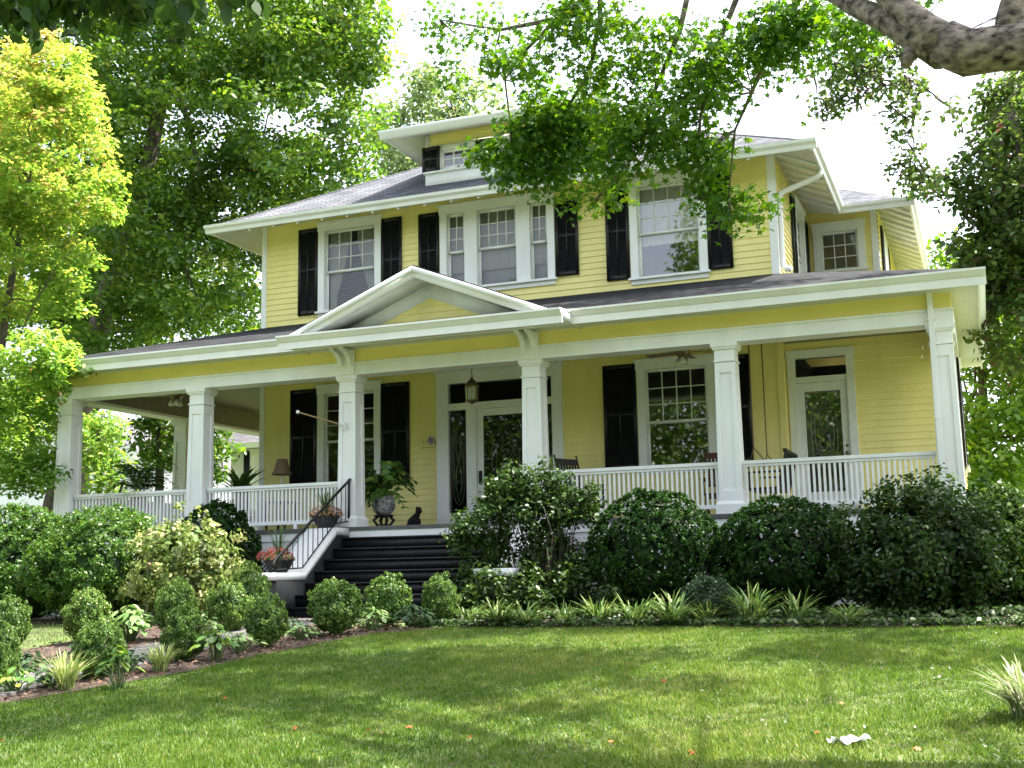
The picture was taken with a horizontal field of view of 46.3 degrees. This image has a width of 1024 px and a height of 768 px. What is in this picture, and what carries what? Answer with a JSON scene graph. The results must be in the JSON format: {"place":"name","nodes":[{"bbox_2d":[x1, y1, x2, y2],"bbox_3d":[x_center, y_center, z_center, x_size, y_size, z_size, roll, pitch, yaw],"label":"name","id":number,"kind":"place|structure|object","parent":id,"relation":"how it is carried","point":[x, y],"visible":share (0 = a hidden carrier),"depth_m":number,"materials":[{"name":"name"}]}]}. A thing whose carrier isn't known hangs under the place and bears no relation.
{"place":"outdoors","nodes":[
{"label":"outdoors","id":0,"kind":"place"},
{"bbox_2d":[0,414,230,580],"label":"neighbour house","id":1,"kind":"structure","parent":0,"point":[4,500],"depth_m":60.54,"materials":[{"name":"white paint"}]},
{"bbox_2d":[0,618,359,697],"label":"path","id":2,"kind":"structure","parent":0,"point":[138,651],"depth_m":13.05,"materials":[{"name":"grey stone"}]},
{"bbox_2d":[219,432,258,509],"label":"neighbour house","id":3,"kind":"structure","parent":0,"point":[248,460],"depth_m":46.58,"materials":[{"name":"white paint"}]},
{"bbox_2d":[249,449,258,502],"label":"window","id":4,"kind":"structure","parent":3,"relation":"in","point":[252,451],"depth_m":46.53,"materials":[{"name":"white paint"}]},
{"bbox_2d":[265,501,295,529],"bbox_3d":[-4.354,2.535,22.632,0.480,0.620,0.480,-5,-10,21],"label":"side table","id":5,"kind":"object","parent":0,"point":[266,527],"visible":0.19,"depth_m":22.51,"materials":[{"name":"brown wood"}]},
{"bbox_2d":[271,459,291,500],"bbox_3d":[-4.367,1.829,22.744,0.400,0.810,0.394,-5,-10,21],"label":"table lamp","id":6,"kind":"object","parent":5,"relation":"on","point":[281,468],"visible":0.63,"depth_m":22.69,"materials":[{"name":"fabric"}]},
{"bbox_2d":[0,0,1021,456],"label":"sky","id":7,"kind":"structure","parent":0,"point":[854,149],"materials":[{"name":"white"}]},
{"bbox_2d":[0,614,1023,767],"bbox_3d":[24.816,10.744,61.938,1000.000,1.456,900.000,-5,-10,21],"label":"ground","id":8,"kind":"structure","parent":0,"point":[418,754],"depth_m":9.04,"materials":[{"name":"green plant"}]},
{"bbox_2d":[0,620,22,684],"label":"boxwood ball","id":9,"kind":"object","parent":8,"relation":"on","point":[10,654],"visible":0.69,"depth_m":11.25,"materials":[{"name":"green plant"}]},
{"bbox_2d":[0,593,32,648],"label":"boxwood ball","id":10,"kind":"object","parent":8,"relation":"on","point":[11,613],"visible":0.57,"depth_m":14.39,"materials":[{"name":"green plant"}]},
{"bbox_2d":[0,667,51,691],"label":"hosta plant","id":11,"kind":"object","parent":8,"relation":"on","point":[10,679],"visible":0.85,"depth_m":10.89,"materials":[{"name":"green plant"}]},
{"bbox_2d":[0,28,132,499],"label":"dogwood tree","id":12,"kind":"object","parent":8,"relation":"on","point":[34,227],"visible":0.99,"depth_m":23.10,"materials":[{"name":"green plant"}]},
{"bbox_2d":[81,409,138,498],"bbox_3d":[-9.213,2.731,26.668,1.774,4.517,1.589,-5,-10,21],"label":"dogwood tree","id":13,"kind":"object","parent":8,"relation":"on","point":[103,451],"visible":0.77,"depth_m":26.72,"materials":[{"name":"green plant"}]},
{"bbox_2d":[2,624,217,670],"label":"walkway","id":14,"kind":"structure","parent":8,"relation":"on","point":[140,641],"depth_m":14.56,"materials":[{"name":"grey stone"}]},
{"bbox_2d":[59,587,113,638],"bbox_3d":[-5.322,2.897,14.954,0.601,0.727,0.622,-9,-12,41],"label":"boxwood ball","id":15,"kind":"object","parent":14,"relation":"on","point":[84,600],"visible":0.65,"depth_m":14.83,"materials":[{"name":"green plant"}]},
{"bbox_2d":[98,604,164,641],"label":"hosta plant","id":16,"kind":"object","parent":14,"relation":"on","point":[135,622],"visible":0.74,"depth_m":14.84,"materials":[{"name":"green plant"}]},
{"bbox_2d":[154,575,199,635],"bbox_3d":[-4.199,2.808,15.025,0.578,0.827,0.599,-9,-12,39],"label":"boxwood ball","id":17,"kind":"object","parent":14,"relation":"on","point":[174,596],"visible":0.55,"depth_m":14.94,"materials":[{"name":"green plant"}]},
{"bbox_2d":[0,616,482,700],"bbox_3d":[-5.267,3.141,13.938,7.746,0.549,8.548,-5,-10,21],"label":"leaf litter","id":18,"kind":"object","parent":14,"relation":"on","point":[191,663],"visible":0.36,"depth_m":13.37,"materials":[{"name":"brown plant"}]},
{"bbox_2d":[93,645,145,689],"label":"hosta plant","id":19,"kind":"object","parent":8,"relation":"on","point":[122,652],"visible":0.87,"depth_m":10.89,"materials":[{"name":"green plant"}]},
{"bbox_2d":[0,149,261,527],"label":"shade tree","id":20,"kind":"object","parent":8,"relation":"on","point":[195,273],"visible":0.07,"depth_m":43.48,"materials":[{"name":"green plant"}]},
{"bbox_2d":[0,0,269,54],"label":"oak tree","id":21,"kind":"object","parent":8,"relation":"on","point":[27,15],"visible":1,"depth_m":5.66,"materials":[{"name":"green plant"}]},
{"bbox_2d":[115,415,246,502],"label":"garden tree","id":22,"kind":"object","parent":8,"relation":"on","point":[161,440],"visible":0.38,"depth_m":44.34,"materials":[{"name":"green plant"}]},
{"bbox_2d":[0,0,408,494],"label":"shade tree","id":23,"kind":"object","parent":8,"relation":"on","point":[291,48],"visible":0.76,"depth_m":36.72,"materials":[{"name":"green plant"}]},
{"bbox_2d":[200,612,223,636],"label":"hosta plant","id":24,"kind":"object","parent":8,"relation":"on","point":[207,624],"visible":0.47,"depth_m":14.73,"materials":[{"name":"green plant"}]},
{"bbox_2d":[0,628,439,702],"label":"garden bed","id":25,"kind":"object","parent":8,"relation":"on","point":[166,672],"visible":0.53,"depth_m":12.51,"materials":[{"name":"brown soil"}]},
{"bbox_2d":[16,650,58,672],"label":"hosta plant","id":26,"kind":"object","parent":25,"relation":"on","point":[26,658],"visible":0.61,"depth_m":12.12,"materials":[{"name":"green plant"}]},
{"bbox_2d":[34,667,79,687],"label":"hosta plant","id":27,"kind":"object","parent":25,"relation":"on","point":[49,684],"visible":0.48,"depth_m":11.13,"materials":[{"name":"green plant"}]},
{"bbox_2d":[35,647,97,689],"bbox_3d":[-4.089,2.621,11.055,0.625,0.393,0.672,-5,-10,21],"label":"grass tuft","id":28,"kind":"object","parent":25,"relation":"on","point":[68,675],"visible":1,"depth_m":10.99,"materials":[{"name":"plant"}]},
{"bbox_2d":[71,616,128,678],"bbox_3d":[-4.026,2.579,11.674,0.574,0.630,0.543,-5,-10,21],"label":"boxwood ball","id":29,"kind":"object","parent":25,"relation":"on","point":[97,634],"visible":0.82,"depth_m":11.54,"materials":[{"name":"green plant"}]},
{"bbox_2d":[116,647,151,671],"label":"hosta plant","id":30,"kind":"object","parent":25,"relation":"on","point":[135,662],"visible":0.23,"depth_m":12.05,"materials":[{"name":"green plant"}]},
{"bbox_2d":[139,642,182,671],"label":"grass tuft","id":31,"kind":"object","parent":25,"relation":"on","point":[161,661],"visible":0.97,"depth_m":11.95,"materials":[{"name":"green plant"}]},
{"bbox_2d":[158,603,210,660],"bbox_3d":[-3.474,2.654,12.770,0.522,0.640,0.523,-8,-11,36],"label":"boxwood ball","id":32,"kind":"object","parent":25,"relation":"on","point":[176,639],"visible":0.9,"depth_m":12.65,"materials":[{"name":"green plant"}]},
{"bbox_2d":[188,624,239,660],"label":"hosta plant","id":33,"kind":"object","parent":25,"relation":"on","point":[218,642],"visible":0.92,"depth_m":12.54,"materials":[{"name":"green plant"}]},
{"bbox_2d":[222,632,268,653],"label":"hosta plant","id":34,"kind":"object","parent":25,"relation":"on","point":[239,640],"visible":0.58,"depth_m":13.14,"materials":[{"name":"green plant"}]},
{"bbox_2d":[243,592,289,646],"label":"boxwood ball","id":35,"kind":"object","parent":25,"relation":"on","point":[263,626],"visible":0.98,"depth_m":13.54,"materials":[{"name":"green plant"}]},
{"bbox_2d":[276,616,309,631],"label":"hosta plant","id":36,"kind":"object","parent":25,"relation":"on","point":[297,623],"visible":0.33,"depth_m":14.98,"materials":[{"name":"green plant"}]},
{"bbox_2d":[284,625,326,639],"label":"hosta plant","id":37,"kind":"object","parent":25,"relation":"on","point":[295,633],"visible":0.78,"depth_m":14.24,"materials":[{"name":"green plant"}]},
{"bbox_2d":[306,576,365,635],"bbox_3d":[-2.151,2.719,14.609,0.746,0.742,0.705,3,-10,-22],"label":"boxwood ball","id":38,"kind":"object","parent":25,"relation":"on","point":[335,617],"visible":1,"depth_m":14.46,"materials":[{"name":"green plant"}]},
{"bbox_2d":[353,606,396,630],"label":"hosta plant","id":39,"kind":"object","parent":25,"relation":"on","point":[369,623],"visible":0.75,"depth_m":14.88,"materials":[{"name":"green plant"}]},
{"bbox_2d":[204,580,254,630],"bbox_3d":[-3.639,2.882,15.454,0.642,0.704,0.621,2,-9,-17],"label":"boxwood ball","id":40,"kind":"object","parent":8,"relation":"on","point":[230,616],"visible":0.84,"depth_m":15.30,"materials":[{"name":"green plant"}]},
{"bbox_2d":[25,615,456,622],"bbox_3d":[-5.165,3.672,18.759,11.150,0.001,3.000,-5,-10,21],"label":"garden bed","id":41,"kind":"object","parent":8,"relation":"on","point":[43,618],"depth_m":19.15,"materials":[{"name":"soil"}]},
{"bbox_2d":[0,499,85,619],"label":"hedge mound","id":42,"kind":"object","parent":41,"relation":"on","point":[17,535],"visible":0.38,"depth_m":18.95,"materials":[{"name":"green plant"}]},
{"bbox_2d":[14,502,171,619],"bbox_3d":[-6.385,2.753,18.482,2.682,1.883,2.189,-5,-10,21],"label":"hedge mound","id":43,"kind":"object","parent":41,"relation":"on","point":[77,545],"visible":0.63,"depth_m":17.85,"materials":[{"name":"green plant"}]},
{"bbox_2d":[112,500,253,618],"bbox_3d":[-4.797,2.610,17.492,2.155,1.798,1.826,-5,-10,21],"label":"azalea shrub","id":44,"kind":"object","parent":41,"relation":"on","point":[193,553],"visible":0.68,"depth_m":17.15,"materials":[{"name":"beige plant"}]},
{"bbox_2d":[172,498,263,581],"bbox_3d":[-4.920,2.881,19.800,1.666,1.988,1.419,-5,-10,21],"label":"hedge mound","id":45,"kind":"object","parent":41,"relation":"on","point":[226,521],"visible":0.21,"depth_m":19.64,"materials":[{"name":"green plant"}]},
{"bbox_2d":[247,520,561,618],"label":"front steps","id":46,"kind":"structure","parent":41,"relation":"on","point":[340,554],"depth_m":18.44,"materials":[{"name":"paint"}]},
{"bbox_2d":[256,523,295,572],"bbox_3d":[-3.579,2.473,18.152,0.574,0.768,0.565,3,-10,-23],"label":"flower pot","id":47,"kind":"object","parent":46,"relation":"on","point":[270,558],"visible":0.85,"depth_m":17.99,"materials":[{"name":"orange plant"}]},
{"bbox_2d":[271,478,350,572],"bbox_3d":[-3.051,2.184,18.902,0.042,1.554,2.643,-5,-10,21],"label":"iron handrail","id":48,"kind":"object","parent":46,"relation":"on","point":[274,563],"visible":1,"depth_m":18.79,"materials":[{"name":"metal"}]},
{"bbox_2d":[309,487,342,527],"bbox_3d":[-3.060,2.018,19.693,0.572,0.711,0.571,-5,-10,21],"label":"flower pot","id":49,"kind":"object","parent":46,"relation":"on","point":[319,519],"visible":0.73,"depth_m":19.54,"materials":[{"name":"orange plant"}]},
{"bbox_2d":[228,559,272,625],"bbox_3d":[-3.523,2.816,16.065,0.609,0.956,0.588,2,-10,-19],"label":"boxwood ball","id":50,"kind":"object","parent":8,"relation":"on","point":[255,583],"visible":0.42,"depth_m":15.98,"materials":[{"name":"green plant"}]},
{"bbox_2d":[363,571,412,626],"bbox_3d":[-1.599,2.780,15.480,0.641,0.735,0.657,0,-9,-6],"label":"boxwood ball","id":51,"kind":"object","parent":8,"relation":"on","point":[389,604],"visible":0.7,"depth_m":15.31,"materials":[{"name":"green plant"}]},
{"bbox_2d":[386,604,436,627],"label":"hosta plant","id":52,"kind":"object","parent":8,"relation":"on","point":[408,616],"visible":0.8,"depth_m":15.05,"materials":[{"name":"green plant"}]},
{"bbox_2d":[353,52,517,184],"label":"pale tree","id":53,"kind":"object","parent":8,"relation":"on","point":[401,161],"visible":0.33,"depth_m":56.85,"materials":[{"name":"green plant"}]},
{"bbox_2d":[421,571,462,623],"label":"boxwood ball","id":54,"kind":"object","parent":8,"relation":"on","point":[434,601],"visible":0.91,"depth_m":15.34,"materials":[{"name":"green plant"}]},
{"bbox_2d":[13,96,986,615],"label":"house","id":55,"kind":"structure","parent":8,"relation":"on","point":[395,308],"depth_m":21.25,"materials":[{"name":"yellow paint"}]},
{"bbox_2d":[95,459,179,507],"bbox_3d":[-6.895,1.885,22.129,1.733,0.981,1.886,7,-12,-40],"label":"potted fern","id":56,"kind":"object","parent":55,"relation":"on","point":[138,481],"visible":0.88,"depth_m":22.02,"materials":[{"name":"green plant"}]},
{"bbox_2d":[147,393,186,405],"bbox_3d":[-6.444,0.186,23.222,1.278,0.480,1.332,4,-10,-30],"label":"ceiling fan","id":57,"kind":"object","parent":55,"relation":"hanging from","point":[176,399],"visible":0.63,"depth_m":23.12,"materials":[{"name":"gold metal"}]},
{"bbox_2d":[296,410,345,428],"bbox_3d":[-3.174,0.594,19.940,0.861,0.285,0.064,3,-10,-26],"label":"flag pole","id":58,"kind":"object","parent":55,"relation":"attached to","point":[343,424],"visible":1,"depth_m":19.98,"materials":[{"name":"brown wood"}]},
{"bbox_2d":[314,214,382,316],"bbox_3d":[-3.173,-2.305,23.806,1.490,1.945,0.365,-5,-10,21],"label":"window","id":59,"kind":"structure","parent":55,"relation":"in","point":[355,243],"depth_m":23.91,"materials":[{"name":"white paint"}]},
{"bbox_2d":[314,380,382,493],"bbox_3d":[-3.140,1.032,23.204,1.470,2.125,0.215,-5,-10,21],"label":"window","id":60,"kind":"structure","parent":55,"relation":"in","point":[323,391],"depth_m":23.32,"materials":[{"name":"white paint"}]},
{"bbox_2d":[372,514,394,525],"bbox_3d":[-2.216,2.391,20.713,0.340,0.256,0.340,-5,-10,21],"label":"plant stand","id":61,"kind":"object","parent":55,"relation":"on","point":[382,516],"visible":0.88,"depth_m":20.64,"materials":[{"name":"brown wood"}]},
{"bbox_2d":[372,495,395,514],"bbox_3d":[-2.221,2.097,20.760,0.420,0.340,0.420,-5,-10,21],"label":"planter","id":62,"kind":"object","parent":61,"relation":"on","point":[385,504],"visible":0.74,"depth_m":20.60,"materials":[{"name":"stone"}]},
{"bbox_2d":[365,461,417,508],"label":"trailing plant","id":63,"kind":"object","parent":62,"relation":"in","point":[379,485],"visible":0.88,"depth_m":20.70,"materials":[{"name":"green plant"}]},
{"bbox_2d":[407,506,421,524],"bbox_3d":[-1.825,2.463,21.911,0.376,0.447,0.277,-1,-9,-3],"label":"cat","id":64,"kind":"object","parent":55,"relation":"on","point":[414,519],"visible":0.54,"depth_m":21.84},
{"bbox_2d":[465,369,478,403],"bbox_3d":[-0.698,-0.090,20.811,0.248,0.900,0.248,-2,-9,4],"label":"hanging lantern","id":65,"kind":"object","parent":55,"relation":"hanging from","point":[471,383],"visible":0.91,"depth_m":20.73,"materials":[{"name":"gold metal"}]},
{"bbox_2d":[437,190,557,290],"bbox_3d":[-0.269,-2.623,22.652,2.410,1.785,0.285,-5,-10,21],"label":"window","id":66,"kind":"structure","parent":55,"relation":"in","point":[505,242],"depth_m":22.69,"materials":[{"name":"white paint"}]},
{"bbox_2d":[477,406,522,521],"bbox_3d":[-0.082,1.516,21.891,1.200,2.205,0.132,-5,-10,21],"label":"door","id":67,"kind":"structure","parent":55,"relation":"in","point":[499,430],"depth_m":22.06,"materials":[{"name":"white paint"}]},
{"bbox_2d":[553,454,603,518],"bbox_3d":[1.150,1.771,20.326,0.630,1.204,1.084,6,-12,-38],"label":"rocking chair","id":68,"kind":"object","parent":55,"relation":"on","point":[570,463],"visible":0.37,"depth_m":20.59,"materials":[{"name":"brown wood"}]},
{"bbox_2d":[626,168,710,285],"bbox_3d":[2.806,-2.789,21.448,1.480,1.985,0.280,-5,-10,21],"label":"window","id":69,"kind":"structure","parent":55,"relation":"in","point":[660,221],"depth_m":21.55,"materials":[{"name":"white paint"}]},
{"bbox_2d":[633,353,716,474],"bbox_3d":[2.878,0.537,20.879,1.470,2.035,0.215,-5,-10,21],"label":"window","id":70,"kind":"structure","parent":55,"relation":"in","point":[643,367],"depth_m":20.96,"materials":[{"name":"white paint"}]},
{"bbox_2d":[646,350,712,365],"bbox_3d":[2.846,-0.560,19.596,1.278,0.480,1.332,-2,-9,4],"label":"ceiling fan","id":71,"kind":"object","parent":55,"relation":"hanging from","point":[683,355],"visible":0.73,"depth_m":19.56,"materials":[{"name":"gold metal"}]},
{"bbox_2d":[700,449,717,514],"bbox_3d":[3.418,1.614,19.601,0.630,1.204,1.084,-3,-9,13],"label":"rocking chair","id":72,"kind":"object","parent":55,"relation":"on","point":[710,456],"visible":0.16,"depth_m":19.90,"materials":[{"name":"brown wood"}]},
{"bbox_2d":[748,344,797,493],"bbox_3d":[4.087,0.403,19.044,0.640,2.600,1.260,-5,-10,21],"label":"porch swing","id":73,"kind":"object","parent":55,"relation":"hanging from","point":[788,453],"visible":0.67,"depth_m":18.64,"materials":[{"name":"brown wood"}]},
{"bbox_2d":[787,195,806,272],"bbox_3d":[5.590,-2.553,23.351,0.215,1.935,1.380,-5,-10,21],"label":"window","id":74,"kind":"structure","parent":55,"relation":"in","point":[800,212],"depth_m":23.80,"materials":[{"name":"white paint"}]},
{"bbox_2d":[796,380,854,509],"bbox_3d":[5.247,1.093,20.064,0.840,2.275,0.100,-5,-10,21],"label":"door","id":75,"kind":"structure","parent":55,"relation":"in","point":[801,389],"depth_m":20.12,"materials":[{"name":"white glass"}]},
{"bbox_2d":[810,218,868,271],"bbox_3d":[6.623,-2.726,24.229,1.090,1.115,0.215,-5,-10,21],"label":"window","id":76,"kind":"structure","parent":55,"relation":"in","point":[819,230],"depth_m":24.22,"materials":[{"name":"white paint"}]},
{"bbox_2d":[883,230,888,269],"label":"window","id":77,"kind":"structure","parent":55,"relation":"in","point":[885,240],"depth_m":25.39,"materials":[{"name":"white paint"}]},
{"bbox_2d":[956,355,970,476],"bbox_3d":[8.035,0.605,21.516,0.215,2.035,1.380,-5,-10,21],"label":"window","id":78,"kind":"structure","parent":55,"relation":"in","point":[960,364],"depth_m":21.33,"materials":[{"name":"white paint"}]},
{"bbox_2d":[409,0,1023,246],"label":"maple tree","id":79,"kind":"object","parent":8,"relation":"on","point":[545,139],"visible":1,"depth_m":12.57,"materials":[{"name":"green plant"}]},
{"bbox_2d":[449,612,1022,626],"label":"garden bed","id":80,"kind":"object","parent":8,"relation":"on","point":[790,625],"visible":0.02,"depth_m":13.89,"materials":[{"name":"brown soil"}]},
{"bbox_2d":[449,604,484,621],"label":"lily turf","id":81,"kind":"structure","parent":80,"relation":"on","point":[470,616],"depth_m":15.22,"materials":[{"name":"green plant"}]},
{"bbox_2d":[458,596,528,625],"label":"lily turf","id":82,"kind":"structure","parent":80,"relation":"on","point":[492,608],"depth_m":14.72,"materials":[{"name":"green plant"}]},
{"bbox_2d":[490,600,555,623],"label":"lily turf","id":83,"kind":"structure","parent":80,"relation":"on","point":[522,614],"depth_m":14.64,"materials":[{"name":"green plant"}]},
{"bbox_2d":[438,454,642,618],"bbox_3d":[0.414,2.098,16.497,2.816,2.306,1.821,-3,-9,10],"label":"azalea shrub","id":84,"kind":"object","parent":80,"relation":"on","point":[515,493],"visible":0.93,"depth_m":16.50,"materials":[{"name":"green plant"}]},
{"bbox_2d":[541,598,583,625],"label":"lily turf","id":85,"kind":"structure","parent":80,"relation":"on","point":[566,615],"depth_m":14.44,"materials":[{"name":"green plant"}]},
{"bbox_2d":[554,596,627,620],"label":"lily turf","id":86,"kind":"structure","parent":80,"relation":"on","point":[594,610],"depth_m":14.59,"materials":[{"name":"green plant"}]},
{"bbox_2d":[602,594,674,620],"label":"lily turf","id":87,"kind":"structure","parent":80,"relation":"on","point":[641,611],"depth_m":14.26,"materials":[{"name":"green plant"}]},
{"bbox_2d":[584,487,728,615],"bbox_3d":[1.939,2.274,16.092,2.012,1.781,1.750,-5,-10,21],"label":"round hedge shrub","id":88,"kind":"object","parent":80,"relation":"on","point":[647,574],"visible":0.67,"depth_m":15.62,"materials":[{"name":"green plant"}]},
{"bbox_2d":[645,588,704,625],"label":"lily turf","id":89,"kind":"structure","parent":80,"relation":"on","point":[670,612],"depth_m":13.97,"materials":[{"name":"green plant"}]},
{"bbox_2d":[677,599,734,622],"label":"lily turf","id":90,"kind":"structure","parent":80,"relation":"on","point":[702,612],"depth_m":14.03,"materials":[{"name":"green plant"}]},
{"bbox_2d":[675,571,741,619],"bbox_3d":[2.368,2.589,14.505,0.805,0.645,0.678,-5,-10,21],"label":"shrub","id":91,"kind":"object","parent":80,"relation":"on","point":[708,588],"visible":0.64,"depth_m":14.36,"materials":[{"name":"green plant"}]},
{"bbox_2d":[403,603,1023,627],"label":"ground cover","id":92,"kind":"object","parent":80,"relation":"on","point":[962,618],"visible":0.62,"depth_m":13.74,"materials":[{"name":"green plant"}]},
{"bbox_2d":[717,580,790,621],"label":"lily turf","id":93,"kind":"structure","parent":80,"relation":"on","point":[745,608],"depth_m":13.83,"materials":[{"name":"green plant"}]},
{"bbox_2d":[705,493,862,615],"bbox_3d":[3.525,2.222,15.452,2.110,1.626,1.799,-5,-10,21],"label":"round hedge shrub","id":94,"kind":"object","parent":80,"relation":"on","point":[748,558],"visible":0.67,"depth_m":14.97,"materials":[{"name":"green plant"}]},
{"bbox_2d":[779,586,820,621],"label":"lily turf","id":95,"kind":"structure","parent":80,"relation":"on","point":[804,610],"depth_m":13.65,"materials":[{"name":"green plant"}]},
{"bbox_2d":[824,602,880,623],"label":"lily turf","id":96,"kind":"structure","parent":80,"relation":"on","point":[849,614],"depth_m":13.33,"materials":[{"name":"green plant"}]},
{"bbox_2d":[820,469,1023,617],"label":"loose shrub","id":97,"kind":"object","parent":80,"relation":"on","point":[925,541],"visible":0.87,"depth_m":13.92,"materials":[{"name":"green plant"}]},
{"bbox_2d":[914,463,971,589],"bbox_3d":[5.392,1.954,15.034,0.978,1.949,0.844,-5,-10,21],"label":"loose shrub","id":98,"kind":"object","parent":80,"relation":"on","point":[947,476],"visible":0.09,"depth_m":15.12,"materials":[{"name":"green plant"}]},
{"bbox_2d":[960,478,1023,614],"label":"loose shrub","id":99,"kind":"object","parent":80,"relation":"on","point":[1007,498],"visible":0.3,"depth_m":14.42,"materials":[{"name":"green plant"}]},
{"bbox_2d":[827,733,870,744],"bbox_3d":[2.044,2.155,7.280,0.253,0.061,0.161,-6,-10,27],"label":"crumpled paper","id":100,"kind":"object","parent":8,"relation":"on","point":[850,738],"visible":0.98,"depth_m":7.25,"materials":[{"name":"white paper"}]},
{"bbox_2d":[796,2,1023,205],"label":"walnut tree","id":101,"kind":"object","parent":8,"relation":"on","point":[860,80],"visible":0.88,"depth_m":15.45,"materials":[{"name":"green plant"}]},
{"bbox_2d":[905,71,1023,391],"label":"tree","id":102,"kind":"object","parent":8,"relation":"on","point":[998,223],"visible":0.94,"depth_m":19.59,"materials":[{"name":"green plant"}]},
{"bbox_2d":[926,223,1023,511],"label":"light green tree","id":103,"kind":"object","parent":8,"relation":"on","point":[983,434],"visible":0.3,"depth_m":29.84,"materials":[{"name":"green plant"}]},
{"bbox_2d":[948,654,1023,719],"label":"grass tuft","id":104,"kind":"object","parent":8,"relation":"on","point":[1014,697],"visible":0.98,"depth_m":7.80,"materials":[{"name":"green plant"}]},
{"bbox_3d":[-5.118,2.662,22.482,0.400,0.350,0.400,-5,-10,21],"label":"plant stool","id":105,"kind":"object","parent":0,"visible":0},
{"bbox_2d":[213,467,271,512],"bbox_3d":[-5.061,2.013,22.451,1.247,0.919,1.237,-5,-10,21],"label":"potted palm","id":106,"kind":"object","parent":105,"relation":"on","point":[243,480],"visible":0.48,"depth_m":22.41,"materials":[{"name":"green plant"}]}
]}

